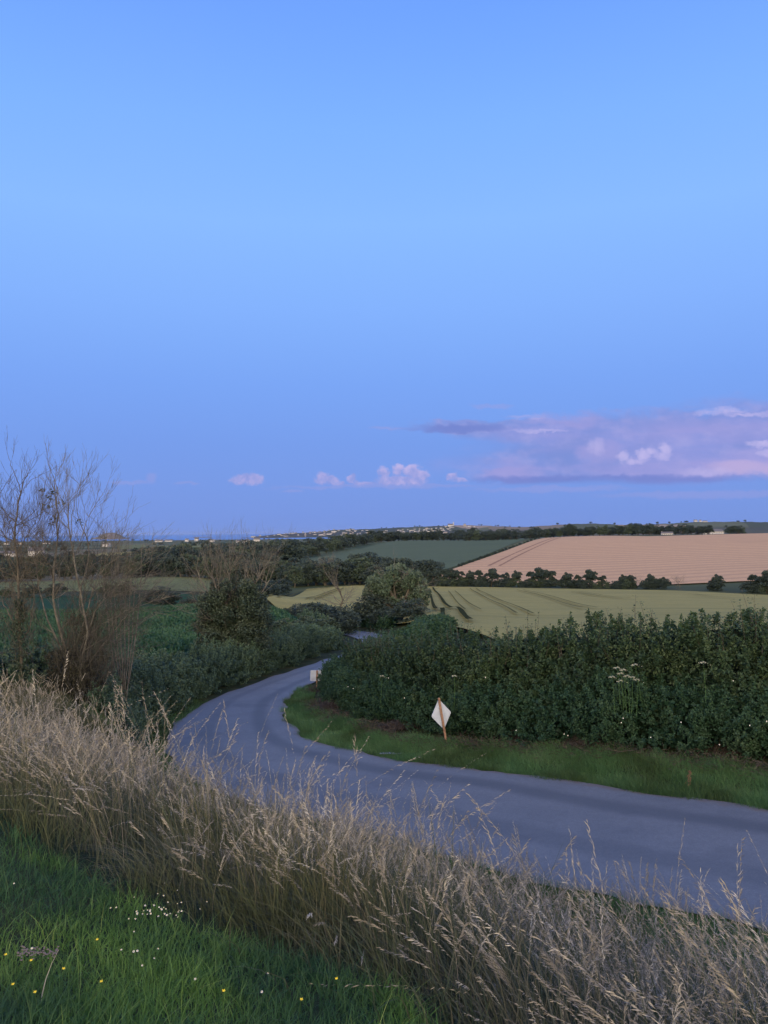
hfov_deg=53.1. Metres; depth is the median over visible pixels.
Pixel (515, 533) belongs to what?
broadleaf tree
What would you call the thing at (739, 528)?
broadleaf tree
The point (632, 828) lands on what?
road
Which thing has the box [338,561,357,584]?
broadleaf tree
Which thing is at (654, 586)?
bush
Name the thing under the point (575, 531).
broadleaf tree
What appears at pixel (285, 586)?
bush
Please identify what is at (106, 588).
bush
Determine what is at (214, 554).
broadleaf tree
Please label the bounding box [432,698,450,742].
road sign
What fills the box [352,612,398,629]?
hedge
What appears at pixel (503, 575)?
windswept tree
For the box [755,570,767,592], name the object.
windswept tree
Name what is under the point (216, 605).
ivy tree
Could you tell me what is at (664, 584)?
bush
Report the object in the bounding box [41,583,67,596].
bush
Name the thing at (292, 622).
bush
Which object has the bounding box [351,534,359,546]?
broadleaf tree
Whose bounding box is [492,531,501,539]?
broadleaf tree
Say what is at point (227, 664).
undergrowth
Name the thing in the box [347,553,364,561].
broadleaf tree
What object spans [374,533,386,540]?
broadleaf tree
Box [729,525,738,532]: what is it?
broadleaf tree
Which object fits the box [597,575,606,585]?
windswept tree
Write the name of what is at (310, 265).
sky
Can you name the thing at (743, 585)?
bush
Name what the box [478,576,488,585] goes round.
bush
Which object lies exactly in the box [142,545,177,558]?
broadleaf tree
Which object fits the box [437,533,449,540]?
broadleaf tree
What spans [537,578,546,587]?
bush
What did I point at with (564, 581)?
bush
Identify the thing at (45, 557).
broadleaf tree
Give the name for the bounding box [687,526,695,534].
broadleaf tree
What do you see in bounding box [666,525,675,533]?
broadleaf tree
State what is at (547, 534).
broadleaf tree
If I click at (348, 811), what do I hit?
grass seed heads
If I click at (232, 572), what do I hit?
broadleaf tree
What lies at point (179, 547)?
broadleaf tree
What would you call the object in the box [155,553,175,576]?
broadleaf tree
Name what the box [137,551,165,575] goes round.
broadleaf tree
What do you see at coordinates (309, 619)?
bush
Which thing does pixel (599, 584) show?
bush
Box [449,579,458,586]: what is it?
bush
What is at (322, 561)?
dead tree
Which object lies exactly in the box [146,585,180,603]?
bush
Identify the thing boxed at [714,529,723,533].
house
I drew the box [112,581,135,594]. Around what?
bush
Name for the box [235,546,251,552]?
broadleaf tree
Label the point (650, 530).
broadleaf tree
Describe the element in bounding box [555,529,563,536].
broadleaf tree
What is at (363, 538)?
broadleaf tree
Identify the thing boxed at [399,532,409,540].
broadleaf tree
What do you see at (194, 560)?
broadleaf tree
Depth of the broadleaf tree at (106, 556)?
404.14 m
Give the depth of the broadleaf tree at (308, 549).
481.31 m
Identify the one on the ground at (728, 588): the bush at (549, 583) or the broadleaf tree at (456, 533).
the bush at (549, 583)
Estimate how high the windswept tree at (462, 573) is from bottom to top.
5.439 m
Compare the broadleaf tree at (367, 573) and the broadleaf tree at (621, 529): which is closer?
the broadleaf tree at (367, 573)
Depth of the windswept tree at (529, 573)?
243.81 m
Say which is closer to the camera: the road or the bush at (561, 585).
the road
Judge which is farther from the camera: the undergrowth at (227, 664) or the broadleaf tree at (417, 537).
the broadleaf tree at (417, 537)
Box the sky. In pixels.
[0,0,767,535]
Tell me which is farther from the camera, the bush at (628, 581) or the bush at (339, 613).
the bush at (628, 581)
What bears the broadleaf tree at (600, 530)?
on the ground at (728, 588)
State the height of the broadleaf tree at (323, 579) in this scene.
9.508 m
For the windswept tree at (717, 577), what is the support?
on the ground at (728, 588)
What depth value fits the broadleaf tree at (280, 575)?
259.94 m
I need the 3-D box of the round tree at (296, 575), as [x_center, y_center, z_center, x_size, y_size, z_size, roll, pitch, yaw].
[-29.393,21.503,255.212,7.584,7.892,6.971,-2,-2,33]
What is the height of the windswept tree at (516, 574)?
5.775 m
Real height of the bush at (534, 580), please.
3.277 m
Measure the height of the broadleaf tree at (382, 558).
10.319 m
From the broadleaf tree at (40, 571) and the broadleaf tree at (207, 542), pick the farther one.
the broadleaf tree at (207, 542)
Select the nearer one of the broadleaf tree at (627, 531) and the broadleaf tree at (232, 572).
the broadleaf tree at (232, 572)
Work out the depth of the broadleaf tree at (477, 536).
693.80 m
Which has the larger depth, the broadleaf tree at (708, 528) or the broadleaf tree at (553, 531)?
the broadleaf tree at (708, 528)
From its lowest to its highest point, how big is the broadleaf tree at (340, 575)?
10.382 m
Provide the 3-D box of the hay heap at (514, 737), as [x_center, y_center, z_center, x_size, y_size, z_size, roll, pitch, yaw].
[3.974,6.448,22.074,1.587,0.657,1.153,-1,-2,0]
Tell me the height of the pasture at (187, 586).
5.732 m
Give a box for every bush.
[0,587,13,597]
[20,584,43,597]
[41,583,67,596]
[96,584,116,594]
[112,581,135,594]
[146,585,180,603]
[165,594,182,603]
[179,598,198,604]
[257,584,272,591]
[262,583,284,595]
[268,579,292,593]
[269,619,293,634]
[280,617,301,625]
[283,603,300,615]
[292,602,320,616]
[297,615,328,626]
[298,603,337,616]
[322,606,361,630]
[327,617,341,631]
[338,612,360,634]
[344,592,393,620]
[366,609,383,623]
[380,606,403,621]
[385,598,429,623]
[434,578,442,586]
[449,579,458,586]
[457,581,466,586]
[458,577,468,586]
[474,579,482,586]
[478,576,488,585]
[481,581,489,586]
[495,578,505,586]
[499,578,510,587]
[509,577,517,586]
[519,581,529,587]
[527,581,538,587]
[528,578,537,586]
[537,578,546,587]
[543,579,554,587]
[551,578,558,586]
[557,580,564,587]
[559,576,568,586]
[565,579,575,587]
[575,580,586,588]
[584,578,592,588]
[596,580,603,588]
[603,580,610,588]
[609,581,620,588]
[615,580,627,588]
[620,582,628,588]
[624,578,635,587]
[638,580,651,588]
[651,580,659,588]
[659,579,671,588]
[706,585,713,590]
[712,578,725,590]
[738,581,754,592]
[750,582,761,592]
[758,586,765,593]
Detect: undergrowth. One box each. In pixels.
[0,619,326,730]
[79,669,214,761]
[315,653,767,761]
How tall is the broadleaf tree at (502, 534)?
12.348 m
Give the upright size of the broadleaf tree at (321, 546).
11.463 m
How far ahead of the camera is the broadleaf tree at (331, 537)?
610.45 m
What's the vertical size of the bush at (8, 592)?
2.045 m
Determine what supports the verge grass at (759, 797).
on the ground at (728, 588)
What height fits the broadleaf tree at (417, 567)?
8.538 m
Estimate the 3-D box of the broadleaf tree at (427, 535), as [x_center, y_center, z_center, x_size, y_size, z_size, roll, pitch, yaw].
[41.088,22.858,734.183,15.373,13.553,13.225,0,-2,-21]
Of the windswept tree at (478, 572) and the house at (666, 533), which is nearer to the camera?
the windswept tree at (478, 572)
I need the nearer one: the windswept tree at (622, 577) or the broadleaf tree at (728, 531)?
the windswept tree at (622, 577)
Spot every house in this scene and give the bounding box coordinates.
[0,551,17,555]
[28,547,43,555]
[661,531,672,534]
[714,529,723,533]
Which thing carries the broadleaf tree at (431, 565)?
on the ground at (728, 588)
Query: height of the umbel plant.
0.912 m
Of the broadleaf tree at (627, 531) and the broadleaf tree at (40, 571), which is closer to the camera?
the broadleaf tree at (40, 571)
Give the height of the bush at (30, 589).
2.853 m
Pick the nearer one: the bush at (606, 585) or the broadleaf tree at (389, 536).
the bush at (606, 585)
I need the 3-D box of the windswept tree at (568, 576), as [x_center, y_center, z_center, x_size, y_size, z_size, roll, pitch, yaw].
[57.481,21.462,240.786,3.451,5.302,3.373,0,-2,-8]
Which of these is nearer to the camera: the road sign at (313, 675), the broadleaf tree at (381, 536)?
the road sign at (313, 675)
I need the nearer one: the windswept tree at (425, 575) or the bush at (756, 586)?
the bush at (756, 586)
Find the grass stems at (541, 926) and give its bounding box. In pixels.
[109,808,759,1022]
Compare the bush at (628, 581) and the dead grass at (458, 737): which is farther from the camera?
the bush at (628, 581)
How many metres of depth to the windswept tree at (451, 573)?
249.73 m
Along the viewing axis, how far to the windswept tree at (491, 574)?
246.56 m
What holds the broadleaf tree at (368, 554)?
on the green crop field at (450, 554)
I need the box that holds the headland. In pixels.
[251,521,767,537]
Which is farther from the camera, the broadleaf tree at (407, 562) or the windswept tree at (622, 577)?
the broadleaf tree at (407, 562)
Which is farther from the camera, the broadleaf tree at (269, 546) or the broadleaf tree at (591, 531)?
the broadleaf tree at (591, 531)
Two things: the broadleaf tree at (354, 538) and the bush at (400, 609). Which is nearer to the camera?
the bush at (400, 609)
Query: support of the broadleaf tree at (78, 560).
on the ground at (728, 588)
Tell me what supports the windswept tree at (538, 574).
on the ground at (728, 588)
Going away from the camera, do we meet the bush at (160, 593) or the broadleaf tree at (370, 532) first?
the bush at (160, 593)
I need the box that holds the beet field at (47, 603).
[0,593,297,656]
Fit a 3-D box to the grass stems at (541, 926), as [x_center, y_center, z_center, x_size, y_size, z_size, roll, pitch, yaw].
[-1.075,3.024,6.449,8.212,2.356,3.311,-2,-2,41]
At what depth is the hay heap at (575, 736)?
20.24 m
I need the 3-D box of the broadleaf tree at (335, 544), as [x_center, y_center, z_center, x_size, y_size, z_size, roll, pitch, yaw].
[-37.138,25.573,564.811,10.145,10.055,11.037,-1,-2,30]
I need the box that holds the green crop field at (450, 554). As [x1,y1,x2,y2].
[283,539,526,568]
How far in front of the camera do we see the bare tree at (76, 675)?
21.80 m
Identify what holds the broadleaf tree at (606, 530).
on the ground at (728, 588)
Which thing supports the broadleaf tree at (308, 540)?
on the ground at (728, 588)
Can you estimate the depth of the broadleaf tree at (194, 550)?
300.70 m
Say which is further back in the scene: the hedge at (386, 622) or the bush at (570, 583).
the bush at (570, 583)
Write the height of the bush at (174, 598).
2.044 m
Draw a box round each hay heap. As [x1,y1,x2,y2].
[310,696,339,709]
[378,718,420,731]
[498,729,538,741]
[562,732,612,750]
[700,740,763,757]
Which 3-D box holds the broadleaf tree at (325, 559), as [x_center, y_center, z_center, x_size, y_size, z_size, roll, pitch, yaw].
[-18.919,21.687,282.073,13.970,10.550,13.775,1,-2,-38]
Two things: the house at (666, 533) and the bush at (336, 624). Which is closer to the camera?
the bush at (336, 624)
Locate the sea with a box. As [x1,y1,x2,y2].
[0,534,329,540]
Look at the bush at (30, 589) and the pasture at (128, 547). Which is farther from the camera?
the pasture at (128, 547)
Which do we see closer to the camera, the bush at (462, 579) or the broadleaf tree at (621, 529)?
the bush at (462, 579)
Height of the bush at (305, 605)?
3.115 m
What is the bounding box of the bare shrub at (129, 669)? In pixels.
[99,528,164,701]
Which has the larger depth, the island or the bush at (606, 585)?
the island
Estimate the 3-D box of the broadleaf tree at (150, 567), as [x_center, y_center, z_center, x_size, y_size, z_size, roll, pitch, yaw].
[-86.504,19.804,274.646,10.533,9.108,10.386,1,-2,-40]
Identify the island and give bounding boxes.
[93,532,127,538]
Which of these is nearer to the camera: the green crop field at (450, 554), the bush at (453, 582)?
the bush at (453, 582)
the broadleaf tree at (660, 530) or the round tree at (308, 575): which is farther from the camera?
the broadleaf tree at (660, 530)
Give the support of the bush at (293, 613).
on the beet field at (47, 603)
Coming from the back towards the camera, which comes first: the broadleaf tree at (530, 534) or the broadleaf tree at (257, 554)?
the broadleaf tree at (530, 534)
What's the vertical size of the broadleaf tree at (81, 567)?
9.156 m
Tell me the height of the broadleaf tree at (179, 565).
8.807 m
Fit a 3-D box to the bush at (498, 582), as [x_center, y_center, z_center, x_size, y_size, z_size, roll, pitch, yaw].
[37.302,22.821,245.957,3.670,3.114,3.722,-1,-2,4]
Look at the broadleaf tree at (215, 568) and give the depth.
266.66 m
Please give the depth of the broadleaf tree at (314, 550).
495.94 m
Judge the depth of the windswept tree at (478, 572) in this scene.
247.98 m
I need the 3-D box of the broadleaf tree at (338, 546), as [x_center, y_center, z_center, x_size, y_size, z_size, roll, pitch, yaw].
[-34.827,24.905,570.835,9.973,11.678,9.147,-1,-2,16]
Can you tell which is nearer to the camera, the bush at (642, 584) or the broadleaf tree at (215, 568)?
the bush at (642, 584)
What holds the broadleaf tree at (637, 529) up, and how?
on the ground at (728, 588)
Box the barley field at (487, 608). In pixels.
[267,585,767,639]
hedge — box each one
[292,607,345,652]
[336,588,767,746]
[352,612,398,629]
[364,611,458,645]
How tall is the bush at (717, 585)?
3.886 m
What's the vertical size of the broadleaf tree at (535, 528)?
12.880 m
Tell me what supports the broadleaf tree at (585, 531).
on the ground at (728, 588)
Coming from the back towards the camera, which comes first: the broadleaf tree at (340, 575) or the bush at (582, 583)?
the broadleaf tree at (340, 575)
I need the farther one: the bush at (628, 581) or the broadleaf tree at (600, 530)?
the broadleaf tree at (600, 530)
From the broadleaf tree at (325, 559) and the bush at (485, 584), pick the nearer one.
the bush at (485, 584)
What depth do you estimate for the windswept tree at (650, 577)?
228.98 m
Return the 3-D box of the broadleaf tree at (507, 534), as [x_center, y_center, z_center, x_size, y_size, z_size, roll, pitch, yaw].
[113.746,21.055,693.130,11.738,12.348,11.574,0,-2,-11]
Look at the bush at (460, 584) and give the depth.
247.79 m
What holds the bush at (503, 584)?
on the ground at (728, 588)
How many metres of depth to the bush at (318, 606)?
89.41 m
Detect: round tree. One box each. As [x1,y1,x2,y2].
[283,565,305,587]
[302,567,320,585]
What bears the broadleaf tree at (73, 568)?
on the ground at (728, 588)
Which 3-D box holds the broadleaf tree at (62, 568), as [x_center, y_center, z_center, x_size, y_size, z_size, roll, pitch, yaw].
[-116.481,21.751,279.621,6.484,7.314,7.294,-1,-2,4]
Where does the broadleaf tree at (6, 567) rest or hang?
on the ground at (728, 588)
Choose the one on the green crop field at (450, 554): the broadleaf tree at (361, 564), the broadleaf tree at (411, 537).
the broadleaf tree at (411, 537)
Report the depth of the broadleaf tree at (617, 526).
655.76 m
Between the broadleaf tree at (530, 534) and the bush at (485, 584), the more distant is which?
the broadleaf tree at (530, 534)
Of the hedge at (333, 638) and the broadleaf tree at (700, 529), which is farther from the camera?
the broadleaf tree at (700, 529)
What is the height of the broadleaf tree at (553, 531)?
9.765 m
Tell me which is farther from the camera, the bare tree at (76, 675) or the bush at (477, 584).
the bush at (477, 584)
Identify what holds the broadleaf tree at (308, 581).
on the ground at (728, 588)
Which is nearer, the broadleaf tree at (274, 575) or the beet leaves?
the beet leaves
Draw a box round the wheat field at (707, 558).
[433,533,767,584]
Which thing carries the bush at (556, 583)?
on the ground at (728, 588)
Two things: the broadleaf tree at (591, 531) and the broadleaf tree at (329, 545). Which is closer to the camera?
the broadleaf tree at (329, 545)
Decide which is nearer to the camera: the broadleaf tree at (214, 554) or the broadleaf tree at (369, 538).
the broadleaf tree at (214, 554)
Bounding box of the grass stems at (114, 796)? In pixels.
[0,676,767,1023]
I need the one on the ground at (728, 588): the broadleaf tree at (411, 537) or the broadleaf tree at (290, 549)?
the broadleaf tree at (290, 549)
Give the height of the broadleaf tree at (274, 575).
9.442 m
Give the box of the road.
[165,631,767,930]
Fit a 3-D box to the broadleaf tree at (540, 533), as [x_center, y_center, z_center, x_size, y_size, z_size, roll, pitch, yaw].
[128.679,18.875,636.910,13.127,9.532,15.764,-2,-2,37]
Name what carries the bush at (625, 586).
on the ground at (728, 588)
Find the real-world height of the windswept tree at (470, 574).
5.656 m
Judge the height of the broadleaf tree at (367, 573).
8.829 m
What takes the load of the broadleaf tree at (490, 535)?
on the green crop field at (450, 554)
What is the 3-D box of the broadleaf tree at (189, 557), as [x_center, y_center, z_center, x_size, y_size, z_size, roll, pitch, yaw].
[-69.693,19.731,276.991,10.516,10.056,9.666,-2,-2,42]
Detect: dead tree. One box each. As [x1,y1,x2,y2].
[306,553,343,585]
[317,557,366,610]
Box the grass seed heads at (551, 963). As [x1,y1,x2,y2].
[19,729,748,1023]
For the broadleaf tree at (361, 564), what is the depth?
263.68 m
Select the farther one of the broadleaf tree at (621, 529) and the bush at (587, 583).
the broadleaf tree at (621, 529)
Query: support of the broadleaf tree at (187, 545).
on the ground at (728, 588)
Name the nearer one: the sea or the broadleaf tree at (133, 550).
the broadleaf tree at (133, 550)
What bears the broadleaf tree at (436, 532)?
on the green crop field at (450, 554)
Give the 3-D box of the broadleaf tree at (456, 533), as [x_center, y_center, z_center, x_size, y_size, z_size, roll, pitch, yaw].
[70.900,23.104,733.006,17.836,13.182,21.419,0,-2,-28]
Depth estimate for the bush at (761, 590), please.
206.73 m
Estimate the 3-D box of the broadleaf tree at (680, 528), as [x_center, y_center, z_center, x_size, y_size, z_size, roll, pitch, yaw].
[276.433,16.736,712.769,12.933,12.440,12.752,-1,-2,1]
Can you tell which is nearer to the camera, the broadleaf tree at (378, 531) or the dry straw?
the dry straw
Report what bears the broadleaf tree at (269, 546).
on the ground at (728, 588)
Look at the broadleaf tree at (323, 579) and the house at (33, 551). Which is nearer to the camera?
the broadleaf tree at (323, 579)
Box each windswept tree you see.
[422,571,430,578]
[429,569,441,584]
[440,569,448,586]
[444,568,459,580]
[454,571,464,586]
[466,570,475,585]
[475,569,482,578]
[484,568,499,586]
[500,572,509,579]
[511,570,521,587]
[526,571,535,579]
[531,567,548,587]
[544,571,555,587]
[561,572,573,587]
[582,569,597,588]
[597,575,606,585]
[618,574,627,580]
[627,575,635,588]
[645,574,654,588]
[711,574,722,583]
[747,574,759,592]
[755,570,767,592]
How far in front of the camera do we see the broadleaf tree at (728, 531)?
693.74 m
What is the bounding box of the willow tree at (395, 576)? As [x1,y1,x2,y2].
[362,544,445,617]
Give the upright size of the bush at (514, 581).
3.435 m
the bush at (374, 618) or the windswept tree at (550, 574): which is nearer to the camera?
the bush at (374, 618)
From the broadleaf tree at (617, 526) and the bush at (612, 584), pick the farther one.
the broadleaf tree at (617, 526)
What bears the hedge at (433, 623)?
on the ground at (728, 588)
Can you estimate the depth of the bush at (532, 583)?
241.90 m
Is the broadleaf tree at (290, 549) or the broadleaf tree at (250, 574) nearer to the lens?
the broadleaf tree at (250, 574)
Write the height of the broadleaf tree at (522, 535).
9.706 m
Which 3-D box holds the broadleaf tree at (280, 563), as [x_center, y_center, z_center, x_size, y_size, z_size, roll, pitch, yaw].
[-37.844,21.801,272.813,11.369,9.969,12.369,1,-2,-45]
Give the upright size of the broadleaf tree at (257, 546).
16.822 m
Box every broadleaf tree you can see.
[0,561,34,579]
[30,562,51,580]
[39,552,50,564]
[44,559,61,576]
[55,563,70,577]
[57,553,73,562]
[61,559,78,578]
[76,554,87,563]
[76,557,97,576]
[96,552,117,565]
[119,546,148,558]
[120,555,145,576]
[134,555,157,575]
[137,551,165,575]
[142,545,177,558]
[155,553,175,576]
[163,545,196,557]
[168,557,192,576]
[179,542,204,550]
[179,549,206,558]
[180,553,198,575]
[188,558,201,576]
[191,556,220,578]
[196,539,222,548]
[204,545,228,561]
[207,560,226,578]
[220,561,241,579]
[232,539,267,553]
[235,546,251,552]
[236,558,262,580]
[238,549,268,561]
[257,542,278,559]
[260,562,278,581]
[263,560,287,580]
[268,539,309,565]
[275,564,293,584]
[288,557,310,580]
[297,560,327,584]
[300,545,312,555]
[302,562,315,585]
[303,538,317,544]
[307,545,319,555]
[309,541,328,554]
[316,563,332,585]
[318,557,342,564]
[321,560,352,584]
[322,539,334,552]
[327,535,337,542]
[332,538,343,550]
[332,540,340,551]
[336,537,352,549]
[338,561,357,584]
[344,556,374,583]
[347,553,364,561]
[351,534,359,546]
[358,535,367,544]
[358,563,389,580]
[360,534,373,544]
[361,551,385,563]
[366,530,375,536]
[367,556,395,564]
[374,530,386,541]
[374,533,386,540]
[381,559,408,570]
[384,532,395,541]
[394,557,422,568]
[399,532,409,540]
[406,532,419,540]
[409,562,427,575]
[412,532,421,540]
[414,559,446,575]
[421,529,434,540]
[432,529,442,540]
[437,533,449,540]
[450,530,464,540]
[456,532,471,540]
[462,531,474,540]
[471,531,480,540]
[480,531,489,540]
[485,531,496,539]
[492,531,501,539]
[500,529,508,539]
[503,528,515,539]
[510,529,521,539]
[517,530,531,538]
[525,529,533,537]
[528,526,540,537]
[532,529,547,538]
[544,529,551,537]
[546,528,556,537]
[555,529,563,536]
[560,524,576,536]
[564,527,578,535]
[580,527,595,535]
[587,526,597,535]
[595,526,604,535]
[601,524,610,535]
[606,527,615,535]
[613,525,622,534]
[618,525,625,534]
[623,524,632,534]
[628,523,648,534]
[642,523,659,534]
[655,524,664,534]
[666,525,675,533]
[674,524,688,534]
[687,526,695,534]
[697,526,706,533]
[702,525,713,533]
[723,527,734,533]
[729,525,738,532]
[735,525,744,533]
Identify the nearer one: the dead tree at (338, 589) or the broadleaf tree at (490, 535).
the dead tree at (338, 589)
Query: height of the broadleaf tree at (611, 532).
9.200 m
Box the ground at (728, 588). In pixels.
[0,534,767,1023]
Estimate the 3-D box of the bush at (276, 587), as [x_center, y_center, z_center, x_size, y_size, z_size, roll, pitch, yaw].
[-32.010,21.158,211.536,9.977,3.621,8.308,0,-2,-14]
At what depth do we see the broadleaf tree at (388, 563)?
262.67 m
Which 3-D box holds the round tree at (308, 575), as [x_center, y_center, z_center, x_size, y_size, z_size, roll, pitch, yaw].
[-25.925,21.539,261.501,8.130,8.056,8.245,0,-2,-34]
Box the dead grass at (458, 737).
[300,683,767,779]
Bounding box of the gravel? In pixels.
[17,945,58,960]
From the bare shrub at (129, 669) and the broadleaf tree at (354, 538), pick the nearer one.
the bare shrub at (129, 669)
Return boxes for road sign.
[310,670,321,685]
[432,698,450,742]
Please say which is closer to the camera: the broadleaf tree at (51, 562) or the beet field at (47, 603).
the beet field at (47, 603)
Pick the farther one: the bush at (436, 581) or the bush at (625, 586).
the bush at (436, 581)
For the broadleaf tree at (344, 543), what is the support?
on the ground at (728, 588)
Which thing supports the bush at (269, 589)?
on the pasture at (187, 586)
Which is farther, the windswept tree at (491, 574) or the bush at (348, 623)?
the windswept tree at (491, 574)
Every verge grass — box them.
[80,698,767,1003]
[275,683,767,809]
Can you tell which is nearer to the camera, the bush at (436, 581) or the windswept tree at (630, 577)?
the windswept tree at (630, 577)
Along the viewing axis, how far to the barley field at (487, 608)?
131.42 m
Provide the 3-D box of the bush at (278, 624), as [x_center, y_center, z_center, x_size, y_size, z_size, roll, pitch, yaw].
[-8.058,9.150,59.700,2.654,1.556,2.887,-2,-2,35]
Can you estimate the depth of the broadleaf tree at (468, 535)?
695.85 m
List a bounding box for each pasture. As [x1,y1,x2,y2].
[0,577,275,595]
[118,544,145,548]
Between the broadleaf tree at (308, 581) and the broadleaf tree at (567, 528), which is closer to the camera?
the broadleaf tree at (308, 581)
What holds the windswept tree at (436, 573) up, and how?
on the ground at (728, 588)
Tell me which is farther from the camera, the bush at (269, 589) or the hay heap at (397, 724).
the bush at (269, 589)
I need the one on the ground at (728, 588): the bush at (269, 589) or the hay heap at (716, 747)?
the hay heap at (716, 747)
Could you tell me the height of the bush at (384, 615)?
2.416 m
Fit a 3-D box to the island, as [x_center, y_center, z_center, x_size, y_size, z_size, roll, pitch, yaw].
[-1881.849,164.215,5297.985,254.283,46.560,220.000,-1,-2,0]
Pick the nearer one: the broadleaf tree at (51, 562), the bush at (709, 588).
the bush at (709, 588)
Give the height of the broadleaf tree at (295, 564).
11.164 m
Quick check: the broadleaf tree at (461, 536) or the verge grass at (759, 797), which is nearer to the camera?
the verge grass at (759, 797)
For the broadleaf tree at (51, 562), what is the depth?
298.89 m
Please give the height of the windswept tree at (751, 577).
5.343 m
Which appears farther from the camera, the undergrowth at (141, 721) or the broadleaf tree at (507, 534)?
the broadleaf tree at (507, 534)
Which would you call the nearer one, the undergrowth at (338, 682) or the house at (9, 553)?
the undergrowth at (338, 682)
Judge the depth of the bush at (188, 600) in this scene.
119.22 m
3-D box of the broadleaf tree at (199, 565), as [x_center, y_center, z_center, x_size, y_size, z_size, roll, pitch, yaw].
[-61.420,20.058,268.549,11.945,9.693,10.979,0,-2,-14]
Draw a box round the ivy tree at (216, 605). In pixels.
[171,520,296,672]
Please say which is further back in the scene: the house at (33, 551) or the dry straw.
the house at (33, 551)
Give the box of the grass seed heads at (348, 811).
[0,651,767,990]
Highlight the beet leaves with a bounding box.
[0,602,296,658]
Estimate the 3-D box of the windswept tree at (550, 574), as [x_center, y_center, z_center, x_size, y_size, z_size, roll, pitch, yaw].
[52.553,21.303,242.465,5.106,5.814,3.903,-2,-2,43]
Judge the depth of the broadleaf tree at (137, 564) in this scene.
269.17 m
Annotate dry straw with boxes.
[41,963,51,999]
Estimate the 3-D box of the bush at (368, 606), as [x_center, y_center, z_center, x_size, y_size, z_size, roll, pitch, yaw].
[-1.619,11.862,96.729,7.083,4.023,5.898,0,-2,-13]
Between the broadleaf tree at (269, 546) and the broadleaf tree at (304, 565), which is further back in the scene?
the broadleaf tree at (269, 546)
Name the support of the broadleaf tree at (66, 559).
on the ground at (728, 588)
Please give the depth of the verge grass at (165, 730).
11.35 m
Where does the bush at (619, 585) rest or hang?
on the ground at (728, 588)
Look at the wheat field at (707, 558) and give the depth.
364.19 m
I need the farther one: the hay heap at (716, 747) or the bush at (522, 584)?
the bush at (522, 584)
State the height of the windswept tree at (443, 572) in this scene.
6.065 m
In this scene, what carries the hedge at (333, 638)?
on the ground at (728, 588)
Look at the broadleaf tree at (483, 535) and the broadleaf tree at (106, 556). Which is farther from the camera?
the broadleaf tree at (483, 535)
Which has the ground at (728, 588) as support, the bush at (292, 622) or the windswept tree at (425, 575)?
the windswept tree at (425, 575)
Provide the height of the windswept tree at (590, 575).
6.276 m
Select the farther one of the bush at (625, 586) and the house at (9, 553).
the house at (9, 553)
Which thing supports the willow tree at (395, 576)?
on the ground at (728, 588)
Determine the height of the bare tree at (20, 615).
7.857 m
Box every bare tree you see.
[0,432,85,692]
[0,436,200,715]
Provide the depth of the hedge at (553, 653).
21.57 m

